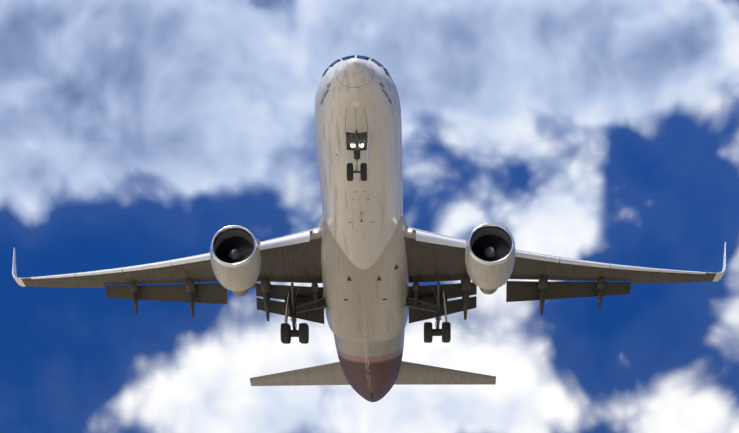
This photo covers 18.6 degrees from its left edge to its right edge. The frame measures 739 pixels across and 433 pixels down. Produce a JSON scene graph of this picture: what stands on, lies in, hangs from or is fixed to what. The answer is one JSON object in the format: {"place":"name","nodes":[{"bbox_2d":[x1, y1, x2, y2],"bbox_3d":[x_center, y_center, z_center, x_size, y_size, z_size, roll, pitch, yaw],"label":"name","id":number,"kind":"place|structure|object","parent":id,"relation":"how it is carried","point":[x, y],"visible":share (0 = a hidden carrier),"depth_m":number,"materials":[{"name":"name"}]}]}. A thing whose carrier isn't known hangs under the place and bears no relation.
{"place":"outdoors","nodes":[
{"label":"outdoors","id":0,"kind":"place"},
{"bbox_2d":[314,55,404,401],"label":"fuselage","id":1,"kind":"object","parent":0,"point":[381,209],"visible":0.77,"depth_m":132.70,"materials":[{"name":"paint"}]},
{"bbox_2d":[351,101,358,105],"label":"nose placard","id":2,"kind":"object","parent":1,"relation":"on","point":[354,103],"visible":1,"depth_m":124.45,"materials":[{"name":"white paint"}]},
{"bbox_2d":[322,55,390,76],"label":"cockpit windows","id":3,"kind":"structure","parent":1,"relation":"attached to","point":[364,58],"depth_m":126.13,"materials":[{"name":"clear glass"}]},
{"bbox_2d":[321,69,391,366],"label":"belly marks","id":4,"kind":"object","parent":1,"relation":"on","point":[383,90],"visible":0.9,"depth_m":125.47,"materials":[{"name":"grey"}]},
{"bbox_2d":[347,132,366,150],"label":"landing lights","id":5,"kind":"object","parent":1,"relation":"on","point":[363,143],"visible":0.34,"depth_m":127.66},
{"bbox_2d":[319,215,408,341],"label":"belly fairing","id":6,"kind":"object","parent":1,"relation":"attached to","point":[365,312],"visible":0.71,"depth_m":145.16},
{"bbox_2d":[344,264,397,300],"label":"air vents","id":7,"kind":"object","parent":6,"relation":"on","point":[378,279],"visible":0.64,"depth_m":143.21,"materials":[{"name":"grey metal"}]},
{"bbox_2d":[284,133,446,322],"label":"landing gear doors","id":8,"kind":"structure","parent":1,"relation":"attached to","point":[287,305],"depth_m":147.05,"materials":[{"name":"grey metal"}]},
{"bbox_2d":[290,131,442,329],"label":"landing gear struts","id":9,"kind":"object","parent":1,"relation":"attached to","point":[357,150],"visible":0.6,"depth_m":147.66,"materials":[{"name":"grey metal"}]},
{"bbox_2d":[292,158,439,328],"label":"gear oleos","id":10,"kind":"object","parent":9,"relation":"attached to","point":[356,165],"visible":0.4,"depth_m":137.26,"materials":[{"name":"grey metal"}]},
{"bbox_2d":[250,361,495,385],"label":"horizontal stabilizers","id":11,"kind":"object","parent":1,"relation":"attached to","point":[410,373],"visible":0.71,"depth_m":168.65,"materials":[{"name":"grey metal"}]},
{"bbox_2d":[285,132,446,336],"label":"landing gear","id":12,"kind":"object","parent":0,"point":[301,300],"visible":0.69,"depth_m":148.01,"materials":[{"name":"grey metal"}]},
{"bbox_2d":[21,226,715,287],"bbox_3d":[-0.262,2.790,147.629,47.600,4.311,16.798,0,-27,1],"label":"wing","id":13,"kind":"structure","parent":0,"point":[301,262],"depth_m":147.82,"materials":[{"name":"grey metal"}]},
{"bbox_2d":[129,275,604,320],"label":"flap track fairings","id":14,"kind":"object","parent":13,"relation":"on","point":[465,285],"visible":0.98,"depth_m":148.96,"materials":[{"name":"grey metal"}]},
{"bbox_2d":[105,281,630,323],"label":"wing flaps","id":15,"kind":"object","parent":13,"relation":"on","point":[216,293],"visible":0.79,"depth_m":149.95,"materials":[{"name":"grey metal"}]},
{"bbox_2d":[31,231,705,278],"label":"slats","id":16,"kind":"object","parent":13,"relation":"on","point":[420,236],"visible":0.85,"depth_m":145.54,"materials":[{"name":"silver metal"}]},
{"bbox_2d":[12,242,725,286],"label":"winglets","id":17,"kind":"object","parent":13,"relation":"on","point":[718,277],"visible":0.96,"depth_m":155.73,"materials":[{"name":"white paint"}]},
{"bbox_2d":[0,0,738,432],"label":"sky","id":18,"kind":"structure","parent":0,"point":[133,132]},
{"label":"wheel hubs","id":19,"kind":"object","parent":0,"visible":0},
{"bbox_2d":[280,163,450,343],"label":"tires","id":20,"kind":"object","parent":19,"relation":"on","point":[304,333],"visible":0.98,"depth_m":145.91,"materials":[{"name":"rubber"}]},
{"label":"engine pylons","id":21,"kind":"object","parent":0,"visible":0},
{"bbox_2d":[210,237,515,290],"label":"engine nacelles","id":22,"kind":"object","parent":21,"relation":"attached to","point":[245,277],"visible":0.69,"depth_m":138.94,"materials":[{"name":"paint"}]},
{"bbox_2d":[210,223,514,266],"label":"engine inlet lips","id":23,"kind":"object","parent":22,"relation":"attached to","point":[470,237],"visible":1,"depth_m":138.33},
{"bbox_2d":[214,228,510,256],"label":"engine inlet liners","id":24,"kind":"object","parent":22,"relation":"on","point":[246,236],"visible":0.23,"depth_m":139.35,"materials":[{"name":"grey metal"}]},
{"bbox_2d":[216,234,509,262],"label":"engine fans","id":25,"kind":"object","parent":22,"relation":"in","point":[499,244],"visible":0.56,"depth_m":139.42,"materials":[{"name":"black metal"}]},
{"bbox_2d":[232,287,497,295],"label":"engine exhaust nozzles","id":26,"kind":"object","parent":21,"relation":"on","point":[245,292],"visible":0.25,"depth_m":142.49,"materials":[{"name":"metal"}]}
]}

